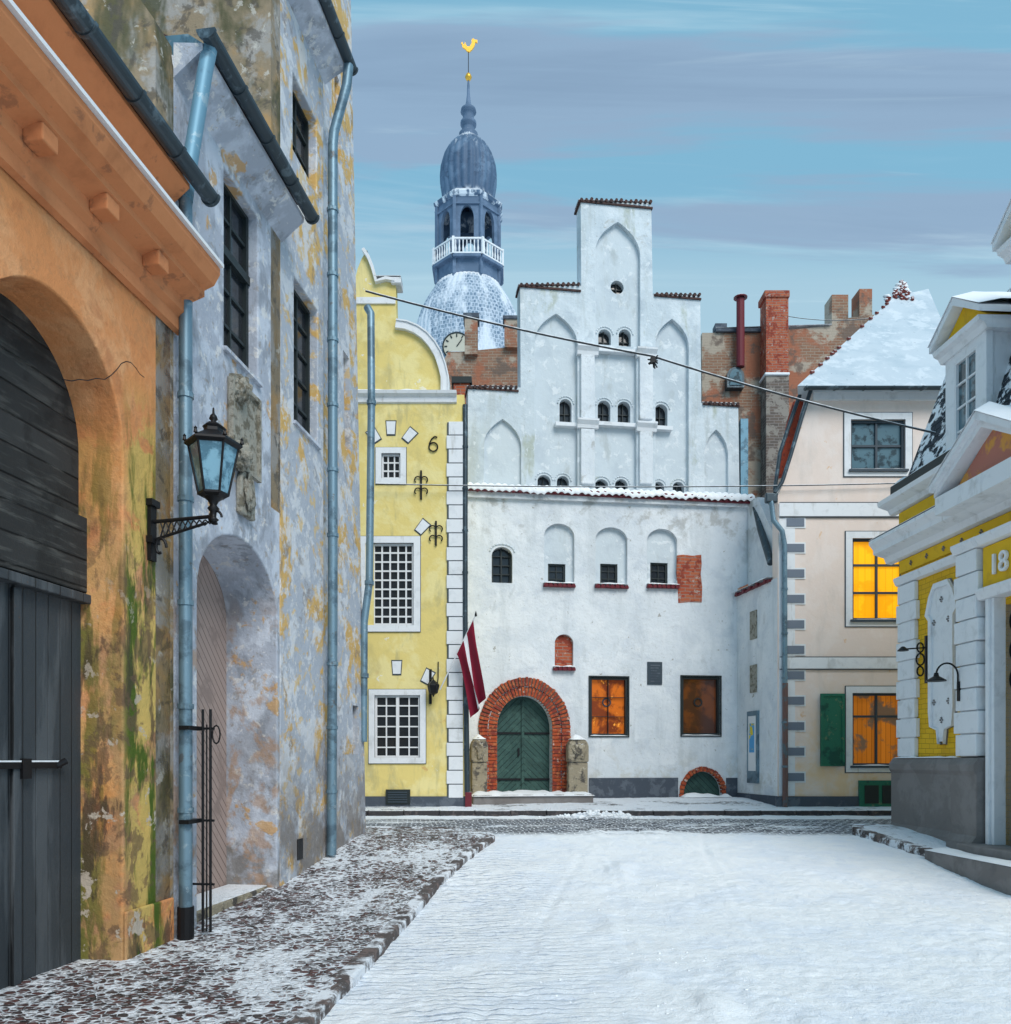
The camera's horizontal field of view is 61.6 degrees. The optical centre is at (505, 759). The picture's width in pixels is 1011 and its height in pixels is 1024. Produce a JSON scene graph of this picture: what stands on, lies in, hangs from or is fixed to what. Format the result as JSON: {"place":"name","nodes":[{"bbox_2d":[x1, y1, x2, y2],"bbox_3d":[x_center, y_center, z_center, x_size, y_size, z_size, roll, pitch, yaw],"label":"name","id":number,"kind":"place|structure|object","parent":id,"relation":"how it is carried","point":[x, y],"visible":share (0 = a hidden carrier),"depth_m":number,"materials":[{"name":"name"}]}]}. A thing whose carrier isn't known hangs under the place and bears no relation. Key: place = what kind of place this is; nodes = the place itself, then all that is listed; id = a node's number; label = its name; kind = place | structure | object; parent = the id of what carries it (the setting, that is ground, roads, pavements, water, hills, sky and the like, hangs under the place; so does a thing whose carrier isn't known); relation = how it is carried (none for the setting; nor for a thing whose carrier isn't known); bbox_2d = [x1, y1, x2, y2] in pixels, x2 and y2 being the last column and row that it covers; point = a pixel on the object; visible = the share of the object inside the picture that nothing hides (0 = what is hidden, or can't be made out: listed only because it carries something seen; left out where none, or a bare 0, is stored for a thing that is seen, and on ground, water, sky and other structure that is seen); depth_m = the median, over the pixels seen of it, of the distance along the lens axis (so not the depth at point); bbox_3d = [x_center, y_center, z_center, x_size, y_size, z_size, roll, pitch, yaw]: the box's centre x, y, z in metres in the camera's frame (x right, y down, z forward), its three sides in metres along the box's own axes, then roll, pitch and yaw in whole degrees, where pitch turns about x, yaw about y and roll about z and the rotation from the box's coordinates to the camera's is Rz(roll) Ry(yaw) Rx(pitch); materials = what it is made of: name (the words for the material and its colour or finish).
{"place":"outdoors","nodes":[
{"label":"outdoors","id":0,"kind":"place"},
{"bbox_2d":[0,834,487,1023],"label":"cobbled pavement","id":1,"kind":"structure","parent":0,"point":[285,953],"depth_m":7.53,"materials":[{"name":"stone"}]},
{"bbox_2d":[361,827,485,834],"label":"cobbled pavement","id":2,"kind":"structure","parent":0,"point":[391,831],"depth_m":14.54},
{"bbox_2d":[417,38,515,358],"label":"church tower","id":3,"kind":"structure","parent":0,"point":[467,207],"depth_m":86.94,"materials":[{"name":"blue metal"}]},
{"bbox_2d":[470,734,487,793],"bbox_3d":[-0.636,0.316,20.308,0.442,1.868,0.426,0,0,0],"label":"portal stele","id":4,"kind":"object","parent":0,"point":[479,752],"visible":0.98,"depth_m":20.19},
{"bbox_2d":[445,313,517,389],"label":"old brick warehouse","id":5,"kind":"structure","parent":0,"point":[495,366],"depth_m":30.00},
{"bbox_2d":[365,797,890,810],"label":"snowy pavement","id":6,"kind":"structure","parent":0,"point":[692,803],"depth_m":19.48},
{"bbox_2d":[472,790,594,804],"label":"portal steps","id":7,"kind":"structure","parent":6,"relation":"on","point":[510,797],"depth_m":20.02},
{"bbox_2d":[478,677,570,791],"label":"portal outer arch","id":8,"kind":"structure","parent":7,"relation":"on","point":[565,733],"depth_m":20.88,"materials":[{"name":"brick"}]},
{"bbox_2d":[566,734,588,791],"bbox_3d":[1.750,0.313,20.672,0.543,1.874,0.425,0,0,0],"label":"portal stele","id":9,"kind":"object","parent":7,"relation":"on","point":[577,753],"visible":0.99,"depth_m":20.55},
{"bbox_2d":[320,810,1010,1023],"bbox_3d":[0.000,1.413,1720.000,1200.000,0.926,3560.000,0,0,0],"label":"snowy cobblestone road","id":10,"kind":"structure","parent":0,"point":[832,919],"depth_m":8.84,"materials":[{"name":"snow"}]},
{"bbox_2d":[0,0,223,989],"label":"orange gatehouse","id":11,"kind":"object","parent":10,"relation":"on","point":[108,255],"visible":0.91,"depth_m":7.15,"materials":[{"name":"paint"}]},
{"bbox_2d":[146,407,243,561],"bbox_3d":[-2.856,-2.536,7.767,0.888,1.390,0.516,0,0,0],"label":"wall lantern","id":12,"kind":"object","parent":11,"relation":"attached to","point":[213,449],"depth_m":7.71,"materials":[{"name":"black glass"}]},
{"bbox_2d":[80,0,319,940],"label":"grey plaster townhouse","id":13,"kind":"structure","parent":10,"relation":"on","point":[223,616],"depth_m":9.53,"materials":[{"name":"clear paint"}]},
{"bbox_2d":[179,709,220,931],"bbox_3d":[-3.012,0.600,8.293,0.406,2.200,0.279,0,0,0],"label":"iron gate leaf","id":14,"kind":"object","parent":13,"relation":"attached to","point":[211,729],"visible":0.96,"depth_m":8.38,"materials":[{"name":"black"}]},
{"bbox_2d":[197,555,225,893],"bbox_3d":[-3.757,-0.250,9.848,0.100,4.800,2.321,0,0,8],"label":"door leaf","id":15,"kind":"structure","parent":13,"relation":"in","point":[211,610],"depth_m":10.48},
{"bbox_2d":[224,193,241,360],"bbox_3d":[-3.212,-5.550,9.774,0.020,2.000,0.908,0,0,8],"label":"window glass","id":16,"kind":"structure","parent":13,"relation":"in","point":[236,220],"depth_m":9.95,"materials":[{"name":"black"}]},
{"bbox_2d":[224,183,248,367],"bbox_3d":[-3.182,-5.550,9.770,0.060,2.000,0.908,0,0,8],"label":"window frame","id":17,"kind":"structure","parent":13,"relation":"in","point":[244,243],"depth_m":10.08,"materials":[{"name":"grey"}]},
{"bbox_2d":[227,373,261,520],"bbox_3d":[-2.964,-3.576,9.726,0.236,1.553,0.744,0,0,0],"label":"relief plaque","id":18,"kind":"object","parent":13,"relation":"attached to","point":[244,411],"visible":0.81,"depth_m":9.64,"materials":[{"name":"stone"}]},
{"bbox_2d":[141,0,357,885],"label":"tall ochre townhouse","id":19,"kind":"structure","parent":10,"relation":"on","point":[289,57],"depth_m":11.65,"materials":[{"name":"paint"}]},
{"bbox_2d":[298,304,304,428],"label":"window glass","id":20,"kind":"structure","parent":19,"relation":"in","point":[301,315],"depth_m":12.04,"materials":[{"name":"black"}]},
{"bbox_2d":[294,290,309,433],"bbox_3d":[-2.910,-5.505,11.785,0.060,1.950,0.938,0,0,8],"label":"window frame","id":21,"kind":"structure","parent":19,"relation":"in","point":[297,300],"depth_m":12.03,"materials":[{"name":"grey"}]},
{"bbox_2d":[323,0,365,857],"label":"battered wall warehouse","id":22,"kind":"structure","parent":10,"relation":"on","point":[351,820],"depth_m":13.79,"materials":[{"name":"paint"}]},
{"bbox_2d":[288,826,494,1023],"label":"granite kerb","id":23,"kind":"structure","parent":10,"relation":"on","point":[350,973],"depth_m":8.13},
{"bbox_2d":[358,395,464,795],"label":"wall","id":24,"kind":"structure","parent":10,"relation":"on","point":[401,510],"depth_m":19.50,"materials":[{"name":"yellow paint"}]},
{"bbox_2d":[360,304,375,741],"bbox_3d":[-2.352,-4.052,14.458,0.227,7.495,0.285,0,0,26],"label":"corner downpipe","id":25,"kind":"object","parent":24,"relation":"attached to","point":[371,405],"visible":1,"depth_m":14.44,"materials":[{"name":"metal"}]},
{"bbox_2d":[360,536,419,631],"bbox_3d":[-2.663,-4.040,19.505,1.409,2.189,0.090,0,0,0],"label":"window surround","id":26,"kind":"object","parent":24,"relation":"attached to","point":[415,540],"visible":0.75,"depth_m":19.46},
{"bbox_2d":[374,544,413,624],"bbox_3d":[-2.663,-4.040,19.575,1.109,1.889,0.070,0,0,0],"label":"window frame","id":27,"kind":"object","parent":26,"relation":"in","point":[397,580],"visible":0.73,"depth_m":19.56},
{"bbox_2d":[375,546,411,622],"bbox_3d":[-2.663,-4.040,19.610,1.109,1.889,0.020,0,0,0],"label":"window glass","id":28,"kind":"object","parent":27,"relation":"in","point":[393,584],"visible":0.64,"depth_m":19.60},
{"bbox_2d":[376,447,405,483],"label":"window frame","id":29,"kind":"object","parent":24,"relation":"attached to","point":[380,451],"visible":0.88,"depth_m":19.46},
{"bbox_2d":[369,689,425,762],"bbox_3d":[-2.486,-0.768,19.505,1.308,1.698,0.090,0,0,0],"label":"window frame","id":30,"kind":"object","parent":24,"relation":"attached to","point":[374,692],"visible":1,"depth_m":19.46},
{"bbox_2d":[375,695,419,757],"bbox_3d":[-2.486,-0.768,19.575,1.048,1.438,0.070,0,0,0],"label":"window grille","id":31,"kind":"object","parent":30,"relation":"in","point":[408,716],"visible":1,"depth_m":19.54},
{"bbox_2d":[377,698,417,755],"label":"window panes","id":32,"kind":"object","parent":31,"relation":"in","point":[391,731],"visible":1,"depth_m":19.60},
{"bbox_2d":[356,250,440,389],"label":"gable","id":33,"kind":"structure","parent":24,"relation":"on","point":[405,360],"depth_m":19.55,"materials":[{"name":"yellow paint"}]},
{"bbox_2d":[395,320,446,389],"bbox_3d":[-1.931,-9.269,19.510,1.206,1.621,0.140,0,0,0],"label":"gable coping band","id":34,"kind":"object","parent":33,"relation":"attached to","point":[424,337],"visible":0.98,"depth_m":19.44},
{"bbox_2d":[366,421,434,683],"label":"white wedges","id":35,"kind":"object","parent":24,"relation":"attached to","point":[423,525],"visible":0.91,"depth_m":19.47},
{"bbox_2d":[358,390,456,403],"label":"cornice","id":36,"kind":"structure","parent":24,"relation":"attached to","point":[415,396],"depth_m":19.42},
{"bbox_2d":[365,796,464,806],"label":"plinth","id":37,"kind":"structure","parent":24,"relation":"attached to","point":[416,801],"depth_m":19.46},
{"bbox_2d":[447,422,462,797],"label":"quoins","id":38,"kind":"object","parent":24,"relation":"attached to","point":[455,476],"visible":0.93,"depth_m":19.45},
{"bbox_2d":[447,422,462,795],"bbox_3d":[-1.162,-3.462,19.485,0.353,8.579,0.030,0,0,0],"label":"quoin backing","id":39,"kind":"object","parent":24,"relation":"attached to","point":[448,624],"visible":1,"depth_m":19.47,"materials":[{"name":"grey"}]},
{"bbox_2d":[439,612,485,717],"bbox_3d":[-0.935,-2.134,19.137,1.176,2.385,0.244,0,0,27],"label":"latvian flag","id":40,"kind":"object","parent":24,"relation":"attached to","point":[467,654],"visible":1,"depth_m":19.01,"materials":[{"name":"red fabric"}]},
{"bbox_2d":[463,404,469,791],"bbox_3d":[-0.906,-3.674,19.455,0.183,8.959,0.130,0,0,36],"label":"downpipe","id":41,"kind":"object","parent":24,"relation":"attached to","point":[465,596],"visible":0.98,"depth_m":19.42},
{"bbox_2d":[468,498,747,796],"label":"front wall","id":42,"kind":"structure","parent":10,"relation":"on","point":[524,620],"depth_m":21.24,"materials":[{"name":"white paint"}]},
{"bbox_2d":[497,697,548,791],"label":"door leaves","id":43,"kind":"object","parent":42,"relation":"attached to","point":[536,755],"visible":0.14,"depth_m":21.20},
{"bbox_2d":[466,203,739,493],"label":"gable wall","id":44,"kind":"structure","parent":42,"relation":"on","point":[537,309],"depth_m":21.27,"materials":[{"name":"paint"}]},
{"bbox_2d":[484,421,519,485],"bbox_3d":[-0.080,-7.670,21.213,1.195,1.839,0.400,0,0,-9],"label":"side niche back","id":45,"kind":"object","parent":44,"relation":"attached to","point":[501,454],"visible":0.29,"depth_m":21.01,"materials":[{"name":"paint"}]},
{"bbox_2d":[538,333,680,491],"bbox_3d":[2.803,-8.994,21.691,4.106,4.605,0.030,0,0,-9],"label":"gable window glass","id":46,"kind":"object","parent":44,"relation":"in","point":[605,418],"visible":0.07,"depth_m":21.64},
{"bbox_2d":[535,225,686,492],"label":"niche backs","id":47,"kind":"object","parent":44,"relation":"attached to","point":[616,258],"visible":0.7,"depth_m":21.46,"materials":[{"name":"paint"}]},
{"bbox_2d":[554,343,672,432],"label":"ledges","id":48,"kind":"object","parent":44,"relation":"attached to","point":[596,424],"visible":0.91,"depth_m":21.27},
{"bbox_2d":[580,354,652,484],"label":"pilasters","id":49,"kind":"object","parent":44,"relation":"attached to","point":[587,410],"visible":0.93,"depth_m":21.16,"materials":[{"name":"white paint"}]},
{"bbox_2d":[704,431,726,491],"bbox_3d":[5.489,-7.757,22.048,0.861,1.803,0.400,0,0,-9],"label":"side niche back","id":50,"kind":"object","parent":44,"relation":"attached to","point":[715,464],"visible":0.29,"depth_m":21.83,"materials":[{"name":"paint"}]},
{"bbox_2d":[468,491,748,507],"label":"string cornice","id":51,"kind":"structure","parent":42,"relation":"attached to","point":[512,496],"depth_m":21.03,"materials":[{"name":"white paint"}]},
{"bbox_2d":[468,487,751,503],"bbox_3d":[2.681,-6.608,21.162,7.343,0.225,0.373,0,0,-9],"label":"tile band","id":52,"kind":"object","parent":51,"relation":"on","point":[662,497],"visible":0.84,"depth_m":21.14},
{"bbox_2d":[590,677,627,735],"bbox_3d":[2.571,-1.331,21.272,0.982,1.470,0.130,0,0,-9],"label":"lit window frame","id":53,"kind":"object","parent":42,"relation":"attached to","point":[625,697],"visible":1,"depth_m":21.25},
{"bbox_2d":[592,680,623,733],"bbox_3d":[2.562,-1.331,21.336,0.982,1.470,0.020,0,0,-9],"label":"lit window glass","id":54,"kind":"object","parent":53,"relation":"in","point":[616,711],"visible":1,"depth_m":21.33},
{"bbox_2d":[544,525,675,583],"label":"niche backs","id":55,"kind":"object","parent":42,"relation":"attached to","point":[610,545],"visible":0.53,"depth_m":21.31,"materials":[{"name":"paint"}]},
{"bbox_2d":[468,482,754,500],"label":"snow","id":56,"kind":"structure","parent":42,"relation":"on","point":[717,496],"depth_m":21.02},
{"bbox_2d":[589,778,677,797],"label":"plinth","id":57,"kind":"structure","parent":42,"relation":"attached to","point":[628,787],"depth_m":21.25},
{"bbox_2d":[676,555,701,602],"bbox_3d":[4.661,-4.590,21.518,0.674,1.242,0.062,0,0,-9],"label":"brick patch","id":58,"kind":"object","parent":42,"relation":"attached to","point":[688,574],"visible":1,"depth_m":21.49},
{"bbox_2d":[683,679,715,732],"bbox_3d":[4.941,-1.367,21.693,1.030,1.495,0.020,0,0,-9],"label":"lit window glass","id":59,"kind":"object","parent":42,"relation":"in","point":[701,718],"visible":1,"depth_m":21.69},
{"bbox_2d":[684,772,718,795],"bbox_3d":[4.975,0.631,21.799,1.117,0.770,0.200,0,0,-9],"label":"cellar hatch","id":60,"kind":"object","parent":42,"relation":"in","point":[702,782],"visible":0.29,"depth_m":21.71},
{"bbox_2d":[365,810,890,815],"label":"granite kerb","id":61,"kind":"structure","parent":10,"relation":"on","point":[631,812],"depth_m":18.47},
{"bbox_2d":[737,578,776,795],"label":"wall","id":62,"kind":"structure","parent":10,"relation":"on","point":[760,650],"depth_m":20.38,"materials":[{"name":"white paint"}]},
{"bbox_2d":[747,710,758,782],"bbox_3d":[6.045,-0.311,20.727,0.062,1.762,0.581,0,0,-9],"label":"notice board","id":63,"kind":"object","parent":62,"relation":"attached to","point":[752,746],"visible":1,"depth_m":20.64,"materials":[{"name":"paper"}]},
{"bbox_2d":[734,579,772,596],"bbox_3d":[6.162,-4.226,20.773,0.424,0.144,1.884,0,0,-9],"label":"coping","id":64,"kind":"object","parent":62,"relation":"on","point":[759,584],"visible":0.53,"depth_m":20.65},
{"bbox_2d":[748,497,771,585],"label":"wall","id":65,"kind":"structure","parent":64,"relation":"on","point":[759,568],"depth_m":21.16,"materials":[{"name":"white paint"}]},
{"bbox_2d":[769,500,787,682],"bbox_3d":[6.234,-2.398,19.380,0.448,7.136,0.156,0,0,0],"label":"downpipe","id":66,"kind":"object","parent":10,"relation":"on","point":[777,525],"visible":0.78,"depth_m":19.35,"materials":[{"name":"metal"}]},
{"bbox_2d":[764,493,777,503],"bbox_3d":[6.075,-5.984,19.390,0.280,0.219,0.140,0,0,0],"label":"hopper","id":67,"kind":"object","parent":66,"relation":"attached to","point":[769,497],"visible":1,"depth_m":19.32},
{"bbox_2d":[773,390,812,492],"bbox_3d":[6.558,-7.257,19.350,0.898,2.372,0.090,0,0,0],"label":"verge gutter","id":68,"kind":"object","parent":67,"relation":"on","point":[791,452],"visible":0.94,"depth_m":19.31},
{"bbox_2d":[375,483,894,486],"bbox_3d":[3.251,-6.286,19.350,12.438,0.138,0.028,0,0,0],"label":"overhead cable","id":69,"kind":"object","parent":68,"relation":"attached to","point":[631,486],"visible":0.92,"depth_m":19.33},
{"bbox_2d":[782,683,787,806],"bbox_3d":[6.398,-0.262,19.395,0.132,2.986,0.126,0,0,0],"label":"downpipe foot","id":70,"kind":"object","parent":66,"relation":"attached to","point":[784,745],"visible":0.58,"depth_m":19.34},
{"bbox_2d":[772,393,935,795],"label":"wall","id":71,"kind":"structure","parent":10,"relation":"on","point":[817,457],"depth_m":19.50,"materials":[{"name":"beige paint"}]},
{"bbox_2d":[779,518,794,795],"bbox_3d":[6.472,-2.370,19.493,0.366,6.398,0.014,0,0,0],"label":"quoin strip","id":72,"kind":"object","parent":71,"relation":"attached to","point":[790,534],"visible":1,"depth_m":19.49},
{"bbox_2d":[785,518,805,782],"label":"quoin outlines","id":73,"kind":"object","parent":71,"relation":"attached to","point":[804,645],"visible":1,"depth_m":19.48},
{"bbox_2d":[787,518,803,780],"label":"grey quoins","id":74,"kind":"object","parent":73,"relation":"attached to","point":[795,649],"visible":1,"depth_m":19.46,"materials":[{"name":"grey"}]},
{"bbox_2d":[775,796,858,806],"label":"plinth","id":75,"kind":"structure","parent":71,"relation":"attached to","point":[822,801],"depth_m":19.45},
{"bbox_2d":[779,392,938,668],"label":"white bands","id":76,"kind":"object","parent":71,"relation":"attached to","point":[829,510],"visible":0.5,"depth_m":19.46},
{"bbox_2d":[846,686,895,771],"bbox_3d":[8.562,-0.701,19.500,1.482,1.970,0.060,0,0,0],"label":"window surround","id":77,"kind":"object","parent":71,"relation":"attached to","point":[850,690],"visible":0.57,"depth_m":19.47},
{"bbox_2d":[820,694,841,765],"bbox_3d":[7.495,-0.686,19.445,0.546,1.663,0.050,0,0,0],"label":"shutter","id":78,"kind":"object","parent":77,"relation":"attached to","point":[832,729],"visible":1,"depth_m":19.42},
{"bbox_2d":[853,693,899,765],"bbox_3d":[8.562,-0.701,19.590,1.182,1.670,0.080,0,0,0],"label":"window frame","id":79,"kind":"object","parent":77,"relation":"in","point":[875,716],"visible":0.66,"depth_m":19.57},
{"bbox_2d":[854,696,898,762],"bbox_3d":[8.562,-0.701,19.630,1.182,1.670,0.020,0,0,0],"label":"window glass","id":80,"kind":"object","parent":79,"relation":"in","point":[887,745],"visible":0.57,"depth_m":19.62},
{"bbox_2d":[797,289,945,413],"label":"roof","id":81,"kind":"structure","parent":71,"relation":"on","point":[888,344],"depth_m":20.31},
{"bbox_2d":[803,385,940,390],"bbox_3d":[8.714,-8.351,19.080,3.960,0.082,0.164,0,0,0],"label":"gutter","id":82,"kind":"object","parent":81,"relation":"attached to","point":[865,387],"visible":0.71,"depth_m":19.02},
{"bbox_2d":[846,531,899,625],"bbox_3d":[8.568,-4.156,19.500,1.494,2.177,0.060,0,0,0],"label":"window surround","id":83,"kind":"object","parent":71,"relation":"attached to","point":[850,535],"visible":0.55,"depth_m":19.47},
{"bbox_2d":[854,542,898,617],"bbox_3d":[8.568,-4.156,19.630,1.194,1.877,0.020,0,0,0],"label":"window glass","id":84,"kind":"object","parent":83,"relation":"in","point":[864,581],"visible":0.5,"depth_m":19.62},
{"bbox_2d":[844,413,911,475],"bbox_3d":[8.562,-7.245,19.500,1.555,1.458,0.060,0,0,0],"label":"window surround","id":85,"kind":"object","parent":71,"relation":"attached to","point":[906,417],"visible":0.86,"depth_m":19.47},
{"bbox_2d":[851,421,903,468],"bbox_3d":[8.562,-7.245,19.590,1.255,1.158,0.080,0,0,0],"label":"window frame","id":86,"kind":"object","parent":85,"relation":"in","point":[875,446],"visible":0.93,"depth_m":19.57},
{"bbox_2d":[852,424,899,467],"bbox_3d":[8.562,-7.245,19.630,1.255,1.158,0.020,0,0,0],"label":"window glass","id":87,"kind":"object","parent":86,"relation":"in","point":[887,434],"visible":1,"depth_m":19.62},
{"bbox_2d":[852,823,932,856],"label":"granite kerb","id":88,"kind":"structure","parent":10,"relation":"on","point":[861,831],"depth_m":13.72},
{"bbox_2d":[901,511,1010,845],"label":"wall","id":89,"kind":"structure","parent":10,"relation":"on","point":[928,745],"depth_m":14.28,"materials":[{"name":"paint"}]},
{"bbox_2d":[889,757,984,848],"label":"plinth","id":90,"kind":"structure","parent":89,"relation":"attached to","point":[942,799],"depth_m":13.66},
{"bbox_2d":[869,464,1010,586],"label":"cornices","id":91,"kind":"object","parent":89,"relation":"attached to","point":[920,533],"visible":0.7,"depth_m":14.02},
{"bbox_2d":[896,548,984,756],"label":"rusticated pilasters","id":92,"kind":"object","parent":89,"relation":"attached to","point":[969,642],"visible":0.91,"depth_m":12.93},
{"bbox_2d":[925,579,957,743],"bbox_3d":[7.134,-1.585,13.833,0.100,2.650,0.911,0,0,-3],"label":"cartouche rim","id":93,"kind":"object","parent":89,"relation":"attached to","point":[945,582],"visible":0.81,"depth_m":13.72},
{"bbox_2d":[899,494,1010,573],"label":"frieze","id":94,"kind":"object","parent":89,"relation":"attached to","point":[933,553],"visible":0.47,"depth_m":14.13,"materials":[{"name":"yellow paint"}]},
{"bbox_2d":[929,411,1010,515],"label":"pediment cornice","id":95,"kind":"structure","parent":89,"relation":"on","point":[952,496],"depth_m":12.21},
{"bbox_2d":[959,430,1010,484],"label":"pediment tympanum","id":96,"kind":"object","parent":95,"relation":"attached to","point":[995,449],"visible":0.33,"depth_m":11.97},
{"bbox_2d":[975,521,1010,844],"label":"portal frame","id":97,"kind":"object","parent":89,"relation":"attached to","point":[992,596],"visible":0.68,"depth_m":12.28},
{"bbox_2d":[983,537,1010,586],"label":"portal frieze","id":98,"kind":"object","parent":97,"relation":"attached to","point":[989,578],"visible":0.67,"depth_m":12.20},
{"bbox_2d":[925,843,1010,894],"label":"entrance step","id":99,"kind":"object","parent":10,"relation":"on","point":[996,877],"visible":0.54,"depth_m":11.58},
{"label":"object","id":100,"kind":"object","parent":10,"relation":"on","visible":0},
{"bbox_2d":[908,288,1010,474],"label":"mansard roof","id":101,"kind":"structure","parent":100,"relation":"on","point":[931,445],"depth_m":14.62,"materials":[{"name":"stone"}]},
{"bbox_2d":[365,290,935,433],"bbox_3d":[2.454,-6.787,14.525,9.701,2.501,0.187,0,0,1],"label":"overhead cable","id":102,"kind":"object","parent":101,"relation":"attached to","point":[649,355],"visible":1,"depth_m":14.52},
{"bbox_2d":[929,297,1010,449],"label":"dormer frame","id":103,"kind":"object","parent":101,"relation":"on","point":[988,336],"visible":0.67,"depth_m":12.96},
{"bbox_2d":[954,346,976,441],"bbox_3d":[7.274,-5.625,13.354,0.060,1.510,0.601,0,0,-3],"label":"dormer window frame","id":104,"kind":"object","parent":103,"relation":"in","point":[957,408],"visible":0.65,"depth_m":13.46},
{"bbox_2d":[959,353,974,429],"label":"dormer window glass","id":105,"kind":"object","parent":104,"relation":"in","point":[962,394],"visible":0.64,"depth_m":13.44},
{"bbox_2d":[992,203,1010,263],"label":"portal dormer frame","id":106,"kind":"object","parent":101,"relation":"on","point":[1001,245],"visible":1,"depth_m":11.94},
{"bbox_2d":[351,0,1010,333],"label":"sky","id":107,"kind":"structure","parent":0,"point":[815,150],"materials":[{"name":"blue"}]},
{"bbox_2d":[701,289,873,589],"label":"old brick warehouse","id":108,"kind":"structure","parent":0,"point":[774,351],"depth_m":30.00,"materials":[{"name":"brown brick"}]},
{"bbox_2d":[853,824,948,848],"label":"snowy pavement","id":109,"kind":"structure","parent":0,"point":[908,835],"depth_m":13.96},
{"bbox_2d":[930,585,952,741],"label":"cartouche field","id":110,"kind":"structure","parent":0,"point":[940,612],"depth_m":13.84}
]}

